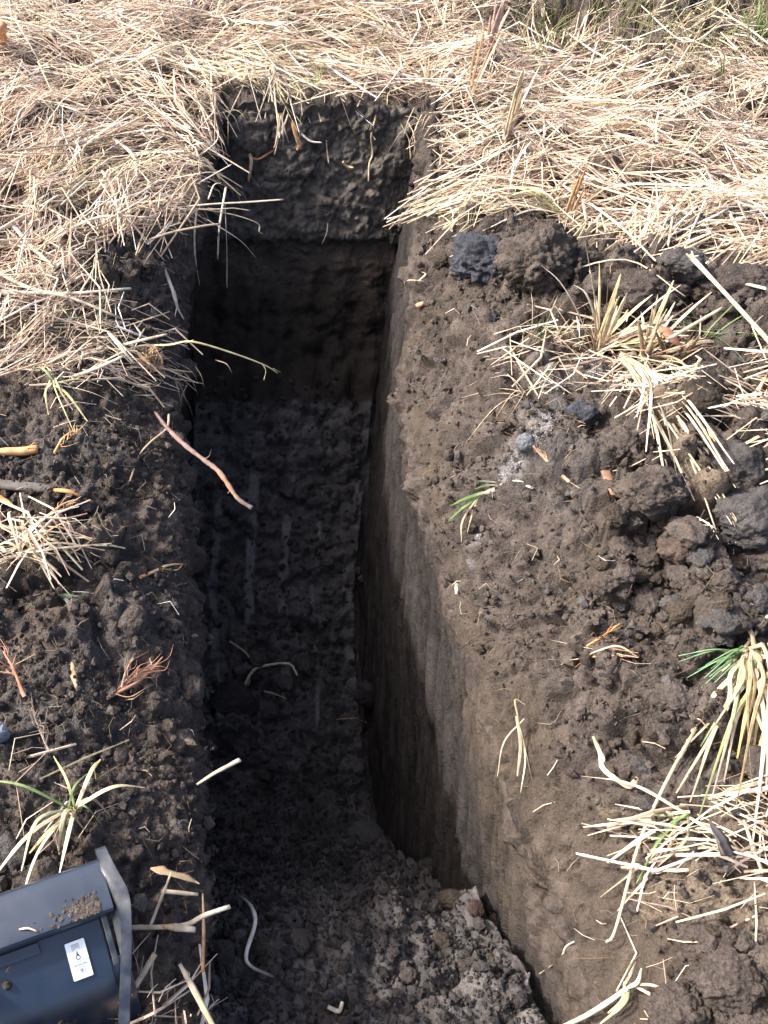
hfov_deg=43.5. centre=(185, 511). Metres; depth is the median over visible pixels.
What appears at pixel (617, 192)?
straw stalk
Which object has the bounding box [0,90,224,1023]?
spoil bank
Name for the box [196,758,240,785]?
straw stalk
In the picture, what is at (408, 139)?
hanging root
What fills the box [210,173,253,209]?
grass fringe
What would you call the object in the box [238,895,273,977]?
white root
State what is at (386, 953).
soil clod
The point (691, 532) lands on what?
soil clod
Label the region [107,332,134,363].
straw stalk
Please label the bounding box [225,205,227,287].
straw stalk
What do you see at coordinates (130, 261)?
soil clod
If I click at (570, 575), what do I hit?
soil clod
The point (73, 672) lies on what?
dry leaf
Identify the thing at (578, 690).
soil clod
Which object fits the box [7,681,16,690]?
soil clod
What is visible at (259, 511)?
soil clod
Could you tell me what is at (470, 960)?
soil clod
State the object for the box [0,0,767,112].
ground
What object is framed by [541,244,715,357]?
stubble clump
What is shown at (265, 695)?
soil clod
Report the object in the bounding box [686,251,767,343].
straw cane
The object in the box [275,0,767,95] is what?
standing grass
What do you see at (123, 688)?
root cluster
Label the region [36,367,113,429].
leaf bunch
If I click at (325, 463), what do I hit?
soil clod
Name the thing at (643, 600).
soil clod
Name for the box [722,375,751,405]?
soil clod
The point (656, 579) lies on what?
soil clod
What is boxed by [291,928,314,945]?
soil clod
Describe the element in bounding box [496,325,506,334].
soil clod
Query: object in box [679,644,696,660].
soil clod
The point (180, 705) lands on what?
soil clod
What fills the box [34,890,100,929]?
clinging soil
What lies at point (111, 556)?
soil clod
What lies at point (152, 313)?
soil clod
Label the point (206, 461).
broken branch
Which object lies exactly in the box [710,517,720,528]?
soil clod
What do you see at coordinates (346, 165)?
hanging root
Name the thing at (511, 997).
soil clod
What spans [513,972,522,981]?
soil clod
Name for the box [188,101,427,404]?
trench end wall
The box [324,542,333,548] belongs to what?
soil clod
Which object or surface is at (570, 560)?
soil clod
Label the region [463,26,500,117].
stubble clump
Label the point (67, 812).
leaf bunch
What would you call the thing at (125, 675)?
root cluster
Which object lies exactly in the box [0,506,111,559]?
leaf bunch
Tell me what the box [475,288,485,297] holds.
soil clod
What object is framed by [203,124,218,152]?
straw stalk
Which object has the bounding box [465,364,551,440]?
leaf bunch
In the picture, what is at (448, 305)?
soil clod
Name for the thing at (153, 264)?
soil clod
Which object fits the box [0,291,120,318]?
straw stalk
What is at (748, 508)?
soil clod
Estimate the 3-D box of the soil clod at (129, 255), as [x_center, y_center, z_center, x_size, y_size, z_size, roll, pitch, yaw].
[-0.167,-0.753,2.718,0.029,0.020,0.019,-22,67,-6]
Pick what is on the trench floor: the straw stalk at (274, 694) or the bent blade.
the straw stalk at (274, 694)
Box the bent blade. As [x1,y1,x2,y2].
[162,262,183,319]
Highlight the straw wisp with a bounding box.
[19,927,37,931]
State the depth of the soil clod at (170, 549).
2.06 m
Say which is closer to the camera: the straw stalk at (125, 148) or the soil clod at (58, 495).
the soil clod at (58, 495)
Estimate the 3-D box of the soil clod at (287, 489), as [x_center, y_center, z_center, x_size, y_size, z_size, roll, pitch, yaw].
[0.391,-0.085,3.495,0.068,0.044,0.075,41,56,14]
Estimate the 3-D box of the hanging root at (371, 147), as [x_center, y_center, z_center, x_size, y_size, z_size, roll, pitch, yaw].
[0.672,-1.303,3.323,0.018,0.201,0.099,0,50,0]
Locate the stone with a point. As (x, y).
(4, 734)
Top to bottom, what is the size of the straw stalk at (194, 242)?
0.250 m
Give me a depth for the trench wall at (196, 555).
2.26 m
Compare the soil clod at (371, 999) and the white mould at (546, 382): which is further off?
the white mould at (546, 382)
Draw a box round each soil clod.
[0,831,31,876]
[5,585,12,591]
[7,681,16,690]
[14,747,27,761]
[26,697,34,705]
[28,488,36,494]
[29,857,61,881]
[31,644,45,653]
[33,639,41,645]
[51,492,61,499]
[62,664,70,671]
[73,703,88,715]
[76,603,89,615]
[80,497,95,511]
[99,547,120,565]
[101,537,108,542]
[102,722,109,733]
[106,686,116,695]
[107,793,121,807]
[118,604,147,635]
[123,829,133,840]
[124,252,132,258]
[125,572,134,580]
[127,259,133,264]
[128,787,139,796]
[130,269,139,276]
[138,288,150,299]
[139,733,147,739]
[142,765,148,772]
[144,268,150,274]
[148,311,159,321]
[150,473,164,484]
[151,262,156,268]
[152,297,162,306]
[159,554,163,563]
[160,780,172,787]
[165,544,175,556]
[174,756,183,763]
[176,701,183,708]
[177,358,198,383]
[177,744,187,754]
[179,781,185,789]
[181,673,204,709]
[189,836,196,842]
[207,939,235,964]
[208,679,257,717]
[209,994,215,1009]
[212,515,231,532]
[213,619,222,626]
[222,859,237,875]
[227,917,237,929]
[230,934,236,943]
[233,588,245,597]
[246,1009,263,1023]
[249,650,263,667]
[253,936,270,956]
[256,509,263,513]
[258,699,277,719]
[263,690,268,698]
[275,914,282,922]
[277,675,296,691]
[279,481,296,496]
[280,941,286,947]
[290,928,310,956]
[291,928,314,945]
[292,522,300,528]
[295,653,314,675]
[301,998,308,1009]
[303,950,316,959]
[304,894,311,902]
[307,614,318,626]
[313,526,318,531]
[315,476,325,484]
[320,557,334,566]
[322,460,329,467]
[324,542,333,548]
[333,996,344,1007]
[338,477,344,483]
[338,715,346,723]
[347,484,353,492]
[347,821,384,841]
[353,680,373,708]
[353,719,364,732]
[355,567,359,575]
[357,575,362,581]
[360,913,368,924]
[361,792,369,799]
[366,994,378,1006]
[383,947,396,962]
[384,1000,391,1008]
[399,966,417,984]
[413,948,430,966]
[417,857,432,874]
[421,902,430,907]
[427,995,437,1008]
[430,930,452,951]
[432,253,448,269]
[438,888,460,910]
[445,301,457,310]
[448,231,505,284]
[448,266,462,280]
[455,989,463,998]
[457,956,477,975]
[466,302,478,312]
[468,899,485,916]
[472,342,479,350]
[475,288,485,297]
[485,953,494,962]
[489,913,499,931]
[490,309,501,321]
[493,220,578,296]
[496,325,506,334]
[500,292,510,299]
[506,993,515,1003]
[513,324,523,333]
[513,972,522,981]
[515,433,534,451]
[523,294,533,302]
[533,307,539,316]
[545,293,552,301]
[546,394,568,416]
[551,540,561,547]
[555,398,601,430]
[566,571,575,580]
[568,558,574,563]
[570,287,579,295]
[575,687,582,694]
[582,282,601,295]
[584,595,593,601]
[585,675,594,681]
[590,257,601,265]
[591,573,620,595]
[592,560,606,570]
[595,424,656,472]
[597,676,612,689]
[601,601,609,607]
[602,502,628,529]
[605,266,615,278]
[608,267,691,311]
[608,534,637,557]
[608,737,622,748]
[610,464,690,522]
[612,563,636,583]
[613,589,630,598]
[613,601,628,611]
[624,515,643,530]
[628,717,638,724]
[629,587,662,617]
[629,755,652,773]
[631,704,641,712]
[632,533,646,542]
[635,545,662,571]
[635,574,645,584]
[635,632,643,639]
[637,620,650,634]
[641,677,648,686]
[643,980,714,1023]
[646,533,656,545]
[648,571,662,585]
[649,523,662,535]
[649,694,665,710]
[650,623,662,637]
[654,681,689,712]
[656,247,709,284]
[656,536,689,564]
[656,610,667,622]
[658,594,682,611]
[662,710,675,722]
[663,562,674,568]
[664,515,708,549]
[665,565,690,589]
[665,635,681,646]
[665,965,674,977]
[666,311,679,318]
[668,599,694,624]
[673,378,722,415]
[676,950,687,960]
[679,510,687,516]
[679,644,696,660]
[681,628,697,640]
[682,727,690,735]
[684,549,692,564]
[685,967,696,984]
[686,546,715,566]
[686,704,694,712]
[687,686,702,706]
[688,288,704,301]
[688,944,767,1016]
[690,712,698,723]
[691,740,696,748]
[691,755,709,770]
[692,949,700,960]
[695,262,767,318]
[695,563,713,579]
[695,614,710,627]
[696,306,711,319]
[703,439,765,487]
[703,634,711,641]
[703,923,721,936]
[704,640,717,656]
[705,542,716,549]
[705,609,741,636]
[705,703,713,710]
[709,571,738,592]
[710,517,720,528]
[710,632,736,646]
[711,559,723,571]
[712,484,767,551]
[713,591,733,610]
[714,719,724,727]
[715,688,724,696]
[717,296,740,314]
[717,544,727,557]
[717,924,739,947]
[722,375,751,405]
[722,535,729,544]
[723,683,766,718]
[727,543,743,556]
[728,1005,767,1023]
[730,555,750,572]
[730,606,753,633]
[736,639,750,647]
[736,744,767,790]
[736,931,754,952]
[738,549,767,572]
[742,577,754,586]
[742,583,767,619]
[744,593,752,606]
[751,637,767,649]
[754,574,766,583]
[755,617,767,633]
[760,997,767,1007]
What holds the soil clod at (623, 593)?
on the spoil bank at (553, 828)
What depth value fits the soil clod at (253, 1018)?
1.73 m
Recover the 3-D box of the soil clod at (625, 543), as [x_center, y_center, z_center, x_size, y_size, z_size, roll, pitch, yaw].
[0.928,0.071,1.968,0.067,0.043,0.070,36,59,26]
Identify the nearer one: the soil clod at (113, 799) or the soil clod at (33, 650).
the soil clod at (113, 799)
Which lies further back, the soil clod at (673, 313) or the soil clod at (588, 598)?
the soil clod at (673, 313)
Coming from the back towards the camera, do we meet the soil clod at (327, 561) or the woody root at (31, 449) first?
the soil clod at (327, 561)
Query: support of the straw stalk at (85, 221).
on the straw cover
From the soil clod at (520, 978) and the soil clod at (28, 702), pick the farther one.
the soil clod at (520, 978)
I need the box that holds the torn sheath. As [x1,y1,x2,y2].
[162,923,195,932]
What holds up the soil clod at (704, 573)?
on the spoil bank at (553, 828)
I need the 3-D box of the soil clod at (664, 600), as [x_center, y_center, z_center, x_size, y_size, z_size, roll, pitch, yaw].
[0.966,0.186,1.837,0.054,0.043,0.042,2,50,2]
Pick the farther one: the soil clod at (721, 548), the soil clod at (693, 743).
the soil clod at (721, 548)
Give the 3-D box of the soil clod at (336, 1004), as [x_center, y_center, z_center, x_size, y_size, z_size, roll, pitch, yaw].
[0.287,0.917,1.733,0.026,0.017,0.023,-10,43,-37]
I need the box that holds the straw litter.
[0,104,767,1023]
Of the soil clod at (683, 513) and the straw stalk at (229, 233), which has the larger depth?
the straw stalk at (229, 233)
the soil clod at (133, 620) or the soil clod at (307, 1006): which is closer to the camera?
the soil clod at (307, 1006)
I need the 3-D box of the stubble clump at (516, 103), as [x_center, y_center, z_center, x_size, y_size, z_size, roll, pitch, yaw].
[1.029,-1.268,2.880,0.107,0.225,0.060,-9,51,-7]
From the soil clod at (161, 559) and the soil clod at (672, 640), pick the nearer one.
the soil clod at (672, 640)
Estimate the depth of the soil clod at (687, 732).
1.68 m
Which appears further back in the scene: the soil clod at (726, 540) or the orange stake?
the orange stake
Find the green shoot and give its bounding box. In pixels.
[449,480,532,519]
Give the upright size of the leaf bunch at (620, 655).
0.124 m
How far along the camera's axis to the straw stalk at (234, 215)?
2.86 m
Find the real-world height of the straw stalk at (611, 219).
0.114 m
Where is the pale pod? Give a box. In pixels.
[455,583,458,593]
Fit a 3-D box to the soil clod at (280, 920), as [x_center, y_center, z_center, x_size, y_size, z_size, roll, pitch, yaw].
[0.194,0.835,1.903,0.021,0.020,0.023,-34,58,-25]
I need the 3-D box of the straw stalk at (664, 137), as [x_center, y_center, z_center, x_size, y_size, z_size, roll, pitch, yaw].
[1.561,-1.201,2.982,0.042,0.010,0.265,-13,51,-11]
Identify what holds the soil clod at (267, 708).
on the trench floor
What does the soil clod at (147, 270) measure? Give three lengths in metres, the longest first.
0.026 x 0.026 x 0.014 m
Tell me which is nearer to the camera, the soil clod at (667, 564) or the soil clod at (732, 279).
the soil clod at (667, 564)
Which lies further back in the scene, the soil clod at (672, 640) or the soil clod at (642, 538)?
the soil clod at (642, 538)
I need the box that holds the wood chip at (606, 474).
[601,470,614,495]
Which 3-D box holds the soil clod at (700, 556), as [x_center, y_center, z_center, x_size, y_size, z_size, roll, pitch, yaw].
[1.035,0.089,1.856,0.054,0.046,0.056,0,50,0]
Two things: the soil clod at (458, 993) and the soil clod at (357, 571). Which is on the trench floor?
the soil clod at (458, 993)
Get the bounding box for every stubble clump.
[412,42,453,95]
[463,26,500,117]
[486,0,510,49]
[498,66,539,139]
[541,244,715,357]
[557,164,612,217]
[619,280,717,381]
[654,327,717,370]
[759,371,767,395]
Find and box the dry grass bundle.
[273,113,288,154]
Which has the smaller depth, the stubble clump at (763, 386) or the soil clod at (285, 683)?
the stubble clump at (763, 386)
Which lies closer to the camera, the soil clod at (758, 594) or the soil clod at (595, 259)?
the soil clod at (758, 594)
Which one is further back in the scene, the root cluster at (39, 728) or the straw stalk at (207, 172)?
the straw stalk at (207, 172)
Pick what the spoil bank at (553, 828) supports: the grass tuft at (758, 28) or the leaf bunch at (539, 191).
the leaf bunch at (539, 191)
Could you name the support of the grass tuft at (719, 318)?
on the spoil bank at (553, 828)
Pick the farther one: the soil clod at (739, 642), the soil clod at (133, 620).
the soil clod at (133, 620)
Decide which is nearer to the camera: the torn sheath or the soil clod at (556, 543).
the torn sheath
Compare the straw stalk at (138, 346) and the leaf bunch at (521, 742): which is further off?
the straw stalk at (138, 346)
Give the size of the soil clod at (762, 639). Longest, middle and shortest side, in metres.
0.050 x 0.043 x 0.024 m
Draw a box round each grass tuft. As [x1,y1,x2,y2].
[298,63,338,103]
[525,294,563,342]
[662,294,764,360]
[726,0,767,52]
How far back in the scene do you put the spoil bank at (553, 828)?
2.04 m
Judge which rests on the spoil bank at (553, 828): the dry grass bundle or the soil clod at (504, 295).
the soil clod at (504, 295)
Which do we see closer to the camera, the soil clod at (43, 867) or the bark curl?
the soil clod at (43, 867)
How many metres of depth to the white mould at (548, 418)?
2.21 m
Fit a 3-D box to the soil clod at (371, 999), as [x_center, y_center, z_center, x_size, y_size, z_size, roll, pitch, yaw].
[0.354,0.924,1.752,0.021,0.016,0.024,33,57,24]
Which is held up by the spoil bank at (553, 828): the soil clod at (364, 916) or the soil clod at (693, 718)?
the soil clod at (693, 718)
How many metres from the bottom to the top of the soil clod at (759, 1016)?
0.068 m
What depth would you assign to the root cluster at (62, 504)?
1.96 m
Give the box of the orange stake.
[0,20,6,49]
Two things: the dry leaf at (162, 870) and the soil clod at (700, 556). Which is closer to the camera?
the dry leaf at (162, 870)
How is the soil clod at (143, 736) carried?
on the spoil bank at (129, 868)
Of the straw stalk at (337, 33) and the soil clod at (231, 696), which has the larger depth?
the straw stalk at (337, 33)
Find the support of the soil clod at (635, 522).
on the spoil bank at (553, 828)
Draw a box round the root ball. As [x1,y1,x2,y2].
[137,346,164,375]
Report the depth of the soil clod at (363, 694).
3.11 m
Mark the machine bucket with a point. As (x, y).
(68, 972)
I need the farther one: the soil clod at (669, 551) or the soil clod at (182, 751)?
the soil clod at (669, 551)
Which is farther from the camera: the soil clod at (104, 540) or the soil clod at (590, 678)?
the soil clod at (104, 540)
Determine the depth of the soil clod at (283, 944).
1.82 m
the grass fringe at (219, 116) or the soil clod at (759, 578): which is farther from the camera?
the grass fringe at (219, 116)
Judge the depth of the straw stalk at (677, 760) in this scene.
1.64 m
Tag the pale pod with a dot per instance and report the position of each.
(456, 589)
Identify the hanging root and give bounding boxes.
[247,153,252,181]
[253,149,274,159]
[291,120,301,150]
[301,133,321,142]
[342,161,353,168]
[368,115,376,181]
[400,122,410,158]
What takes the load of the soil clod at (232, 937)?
on the trench floor
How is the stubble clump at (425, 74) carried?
on the ground at (369, 101)
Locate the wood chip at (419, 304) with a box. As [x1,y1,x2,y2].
[415,302,423,307]
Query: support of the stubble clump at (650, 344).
on the spoil bank at (553, 828)
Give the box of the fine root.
[539,941,573,973]
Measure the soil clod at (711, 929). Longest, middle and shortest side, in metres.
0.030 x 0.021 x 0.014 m
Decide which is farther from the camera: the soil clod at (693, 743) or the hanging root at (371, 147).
the hanging root at (371, 147)
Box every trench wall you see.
[173,206,217,1023]
[354,230,603,1023]
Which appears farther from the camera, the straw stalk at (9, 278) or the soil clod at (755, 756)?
the straw stalk at (9, 278)
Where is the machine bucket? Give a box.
[0,846,142,1023]
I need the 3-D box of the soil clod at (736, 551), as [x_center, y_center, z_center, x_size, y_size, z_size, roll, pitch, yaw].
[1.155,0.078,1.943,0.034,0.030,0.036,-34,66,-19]
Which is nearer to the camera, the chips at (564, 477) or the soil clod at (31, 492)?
the soil clod at (31, 492)
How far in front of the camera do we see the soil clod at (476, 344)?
2.47 m
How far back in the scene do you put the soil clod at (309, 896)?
2.05 m
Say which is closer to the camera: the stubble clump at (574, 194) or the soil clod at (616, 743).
the soil clod at (616, 743)
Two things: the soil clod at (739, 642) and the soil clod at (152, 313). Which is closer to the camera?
the soil clod at (739, 642)
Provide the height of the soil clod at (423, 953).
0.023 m
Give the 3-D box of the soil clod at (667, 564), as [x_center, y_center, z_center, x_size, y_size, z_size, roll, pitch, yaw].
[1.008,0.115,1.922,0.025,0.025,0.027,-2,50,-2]
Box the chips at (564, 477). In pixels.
[533,445,569,482]
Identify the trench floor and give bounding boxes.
[187,399,545,1023]
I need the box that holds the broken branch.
[154,411,253,509]
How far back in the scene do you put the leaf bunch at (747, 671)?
1.65 m
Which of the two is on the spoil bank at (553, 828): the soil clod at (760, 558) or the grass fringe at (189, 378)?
the soil clod at (760, 558)
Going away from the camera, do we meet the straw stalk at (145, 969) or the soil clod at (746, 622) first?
the straw stalk at (145, 969)
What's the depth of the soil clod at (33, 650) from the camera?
1.80 m
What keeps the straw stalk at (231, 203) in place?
on the straw cover
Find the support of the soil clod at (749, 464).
on the spoil bank at (553, 828)
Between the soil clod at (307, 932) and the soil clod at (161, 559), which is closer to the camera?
the soil clod at (307, 932)
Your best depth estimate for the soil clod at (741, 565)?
1.90 m
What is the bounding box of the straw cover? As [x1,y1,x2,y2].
[0,0,767,1023]
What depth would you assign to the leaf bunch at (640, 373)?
2.02 m
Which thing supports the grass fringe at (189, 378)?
attached to the trench wall at (196, 555)
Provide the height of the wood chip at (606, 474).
0.023 m
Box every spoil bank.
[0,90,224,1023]
[397,70,767,1023]
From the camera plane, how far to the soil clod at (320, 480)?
3.49 m
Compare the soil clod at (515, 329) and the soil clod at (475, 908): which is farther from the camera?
the soil clod at (515, 329)
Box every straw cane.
[132,905,230,929]
[665,307,722,341]
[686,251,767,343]
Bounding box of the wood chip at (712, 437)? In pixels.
[707,428,716,442]
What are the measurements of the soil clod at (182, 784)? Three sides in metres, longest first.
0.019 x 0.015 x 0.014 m
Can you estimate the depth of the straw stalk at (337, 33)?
3.54 m
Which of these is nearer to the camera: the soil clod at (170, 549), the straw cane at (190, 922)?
the straw cane at (190, 922)
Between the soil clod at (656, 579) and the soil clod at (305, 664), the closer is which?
the soil clod at (656, 579)
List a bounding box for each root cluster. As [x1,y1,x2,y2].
[0,639,29,697]
[20,696,48,749]
[49,496,79,516]
[53,423,85,453]
[106,644,173,699]
[121,655,136,686]
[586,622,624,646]
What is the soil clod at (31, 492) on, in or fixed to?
on the spoil bank at (129, 868)
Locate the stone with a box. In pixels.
[0,721,9,743]
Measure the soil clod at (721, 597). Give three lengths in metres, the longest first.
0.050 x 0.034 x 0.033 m
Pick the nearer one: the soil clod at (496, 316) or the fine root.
the fine root
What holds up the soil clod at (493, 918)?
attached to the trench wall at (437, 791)
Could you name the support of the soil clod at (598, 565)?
on the spoil bank at (553, 828)
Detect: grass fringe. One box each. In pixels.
[167,360,231,415]
[177,98,262,156]
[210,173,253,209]
[388,107,473,156]
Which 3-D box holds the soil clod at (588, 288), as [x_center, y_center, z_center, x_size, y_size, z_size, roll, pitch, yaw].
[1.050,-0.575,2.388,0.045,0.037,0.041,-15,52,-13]
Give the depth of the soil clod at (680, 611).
1.79 m
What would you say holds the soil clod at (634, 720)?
on the spoil bank at (553, 828)
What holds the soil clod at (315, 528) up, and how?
on the trench floor
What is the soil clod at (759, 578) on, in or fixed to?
on the spoil bank at (553, 828)
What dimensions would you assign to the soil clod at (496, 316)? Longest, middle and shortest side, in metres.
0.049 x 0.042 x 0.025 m
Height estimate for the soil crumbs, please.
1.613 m
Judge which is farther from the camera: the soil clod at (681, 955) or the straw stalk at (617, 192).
the straw stalk at (617, 192)
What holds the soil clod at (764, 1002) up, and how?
on the spoil bank at (553, 828)
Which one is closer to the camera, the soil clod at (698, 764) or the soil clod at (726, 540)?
the soil clod at (698, 764)
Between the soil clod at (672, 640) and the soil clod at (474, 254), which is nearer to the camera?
the soil clod at (672, 640)
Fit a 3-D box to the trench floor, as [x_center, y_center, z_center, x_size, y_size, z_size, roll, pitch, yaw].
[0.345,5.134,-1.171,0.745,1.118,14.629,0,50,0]
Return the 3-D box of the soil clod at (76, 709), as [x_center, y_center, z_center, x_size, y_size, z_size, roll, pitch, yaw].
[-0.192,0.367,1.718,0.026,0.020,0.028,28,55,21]
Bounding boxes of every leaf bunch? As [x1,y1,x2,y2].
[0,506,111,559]
[0,756,144,883]
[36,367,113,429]
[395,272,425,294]
[456,185,561,230]
[460,491,482,541]
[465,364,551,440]
[497,699,535,798]
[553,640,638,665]
[564,954,657,1023]
[583,776,744,910]
[617,351,738,542]
[675,629,767,853]
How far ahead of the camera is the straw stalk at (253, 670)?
3.27 m
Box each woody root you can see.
[0,442,38,455]
[0,494,14,507]
[52,488,93,502]
[139,563,186,578]
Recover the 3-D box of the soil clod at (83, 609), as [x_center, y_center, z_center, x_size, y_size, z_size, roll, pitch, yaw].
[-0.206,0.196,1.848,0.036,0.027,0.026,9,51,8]
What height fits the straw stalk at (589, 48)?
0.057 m
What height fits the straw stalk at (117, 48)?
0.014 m
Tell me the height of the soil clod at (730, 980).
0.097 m
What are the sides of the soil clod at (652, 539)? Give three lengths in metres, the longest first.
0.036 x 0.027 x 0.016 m
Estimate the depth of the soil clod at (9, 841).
1.53 m
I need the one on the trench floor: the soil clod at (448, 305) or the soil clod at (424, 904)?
the soil clod at (424, 904)
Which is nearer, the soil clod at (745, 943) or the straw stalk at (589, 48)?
the soil clod at (745, 943)
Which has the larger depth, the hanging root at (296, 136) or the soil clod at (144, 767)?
the hanging root at (296, 136)
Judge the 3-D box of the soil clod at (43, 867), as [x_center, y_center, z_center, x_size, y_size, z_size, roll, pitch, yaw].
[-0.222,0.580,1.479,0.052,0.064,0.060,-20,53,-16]
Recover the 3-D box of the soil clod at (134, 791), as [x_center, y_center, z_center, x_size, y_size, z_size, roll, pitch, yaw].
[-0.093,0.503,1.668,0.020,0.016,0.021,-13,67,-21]
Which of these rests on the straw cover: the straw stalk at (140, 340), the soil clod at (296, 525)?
the straw stalk at (140, 340)
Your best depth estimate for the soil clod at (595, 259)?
2.49 m
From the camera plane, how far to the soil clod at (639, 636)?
1.83 m
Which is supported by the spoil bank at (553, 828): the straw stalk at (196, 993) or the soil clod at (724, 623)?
the soil clod at (724, 623)
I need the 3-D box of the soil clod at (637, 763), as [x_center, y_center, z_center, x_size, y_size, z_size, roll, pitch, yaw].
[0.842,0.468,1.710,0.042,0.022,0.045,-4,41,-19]
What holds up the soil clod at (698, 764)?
on the spoil bank at (553, 828)
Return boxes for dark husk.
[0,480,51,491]
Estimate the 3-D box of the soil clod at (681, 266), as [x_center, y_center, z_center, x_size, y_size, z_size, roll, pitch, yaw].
[1.286,-0.642,2.393,0.134,0.099,0.109,17,52,14]
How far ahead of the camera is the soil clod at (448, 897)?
2.05 m
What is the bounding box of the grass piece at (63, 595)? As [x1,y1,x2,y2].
[61,593,82,598]
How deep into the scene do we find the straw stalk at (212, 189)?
2.89 m
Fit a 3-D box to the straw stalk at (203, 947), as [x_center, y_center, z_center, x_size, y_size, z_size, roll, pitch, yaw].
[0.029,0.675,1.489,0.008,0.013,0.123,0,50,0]
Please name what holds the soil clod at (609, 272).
on the spoil bank at (553, 828)
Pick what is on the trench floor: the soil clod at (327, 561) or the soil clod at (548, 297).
the soil clod at (327, 561)
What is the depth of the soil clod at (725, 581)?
1.81 m
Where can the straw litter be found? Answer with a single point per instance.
(452, 584)
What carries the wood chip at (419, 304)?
on the spoil bank at (553, 828)
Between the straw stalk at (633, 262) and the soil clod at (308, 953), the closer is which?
the soil clod at (308, 953)
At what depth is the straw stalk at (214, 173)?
2.95 m
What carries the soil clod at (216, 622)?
on the trench floor
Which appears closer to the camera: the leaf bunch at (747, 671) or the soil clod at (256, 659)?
the leaf bunch at (747, 671)
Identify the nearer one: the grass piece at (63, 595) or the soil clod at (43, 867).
the soil clod at (43, 867)
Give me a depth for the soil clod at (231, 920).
1.90 m
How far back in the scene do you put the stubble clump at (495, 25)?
3.31 m
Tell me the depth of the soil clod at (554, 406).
2.25 m
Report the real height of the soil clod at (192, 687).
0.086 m
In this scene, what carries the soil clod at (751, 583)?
on the spoil bank at (553, 828)
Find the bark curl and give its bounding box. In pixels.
[592,736,638,788]
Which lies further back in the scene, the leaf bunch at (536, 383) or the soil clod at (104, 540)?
the leaf bunch at (536, 383)
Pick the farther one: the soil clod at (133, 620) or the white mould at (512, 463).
the white mould at (512, 463)
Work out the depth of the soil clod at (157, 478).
2.18 m
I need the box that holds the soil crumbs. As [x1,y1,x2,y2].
[0,133,767,1023]
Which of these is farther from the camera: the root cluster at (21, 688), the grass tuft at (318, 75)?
the grass tuft at (318, 75)
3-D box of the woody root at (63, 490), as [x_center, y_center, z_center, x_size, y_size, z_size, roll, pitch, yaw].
[-0.250,-0.036,2.015,0.100,0.036,0.015,8,50,6]
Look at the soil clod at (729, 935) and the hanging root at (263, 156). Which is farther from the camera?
the hanging root at (263, 156)
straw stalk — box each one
[0,272,130,294]
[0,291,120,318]
[12,225,54,267]
[37,215,153,249]
[71,356,123,378]
[78,28,140,73]
[95,340,279,378]
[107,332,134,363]
[112,137,137,176]
[122,333,166,345]
[129,414,169,480]
[131,952,156,995]
[149,223,220,240]
[149,872,171,924]
[161,889,197,895]
[178,199,283,207]
[178,963,214,1023]
[185,208,249,210]
[189,172,225,177]
[193,210,199,284]
[195,208,262,233]
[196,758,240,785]
[198,164,231,182]
[201,893,204,971]
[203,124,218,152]
[205,218,255,257]
[208,183,219,198]
[217,187,226,258]
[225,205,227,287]
[229,641,251,685]
[244,662,297,685]
[264,691,285,698]
[285,12,376,46]
[309,59,426,79]
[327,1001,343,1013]
[473,113,520,159]
[560,183,655,261]
[566,32,736,71]
[569,177,754,230]
[574,259,684,296]
[605,728,697,942]
[641,5,767,41]
[648,120,701,157]
[721,615,767,671]
[745,283,765,289]
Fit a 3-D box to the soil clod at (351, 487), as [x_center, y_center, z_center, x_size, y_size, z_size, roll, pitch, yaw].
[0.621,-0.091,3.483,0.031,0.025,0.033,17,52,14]
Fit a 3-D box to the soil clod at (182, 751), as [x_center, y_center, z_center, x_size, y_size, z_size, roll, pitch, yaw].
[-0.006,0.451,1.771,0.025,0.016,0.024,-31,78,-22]
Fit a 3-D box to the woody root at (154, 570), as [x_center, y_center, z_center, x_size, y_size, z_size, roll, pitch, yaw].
[-0.043,0.131,2.030,0.143,0.091,0.022,-37,59,-27]
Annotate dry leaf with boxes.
[70,662,77,688]
[150,866,198,883]
[658,326,682,348]
[709,820,736,855]
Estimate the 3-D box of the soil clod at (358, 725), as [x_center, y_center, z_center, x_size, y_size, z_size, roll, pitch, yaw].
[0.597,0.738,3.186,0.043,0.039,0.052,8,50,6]
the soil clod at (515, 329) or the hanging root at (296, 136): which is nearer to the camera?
the soil clod at (515, 329)
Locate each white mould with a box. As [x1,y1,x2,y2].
[475,450,525,539]
[526,412,557,445]
[533,372,566,393]
[578,361,605,384]
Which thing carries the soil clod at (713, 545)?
on the spoil bank at (553, 828)
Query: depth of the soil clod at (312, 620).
3.33 m
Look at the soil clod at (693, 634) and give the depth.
1.74 m
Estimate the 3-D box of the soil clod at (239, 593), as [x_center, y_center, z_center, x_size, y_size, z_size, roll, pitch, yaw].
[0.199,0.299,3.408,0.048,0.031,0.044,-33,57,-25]
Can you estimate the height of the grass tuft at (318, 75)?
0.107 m
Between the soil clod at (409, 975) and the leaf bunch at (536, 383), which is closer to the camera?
the soil clod at (409, 975)
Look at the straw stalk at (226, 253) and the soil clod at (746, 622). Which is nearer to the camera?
the soil clod at (746, 622)
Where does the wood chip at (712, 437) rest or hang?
on the spoil bank at (553, 828)
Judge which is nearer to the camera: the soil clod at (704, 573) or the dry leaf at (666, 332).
the soil clod at (704, 573)
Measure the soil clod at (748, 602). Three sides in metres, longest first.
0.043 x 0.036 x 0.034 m

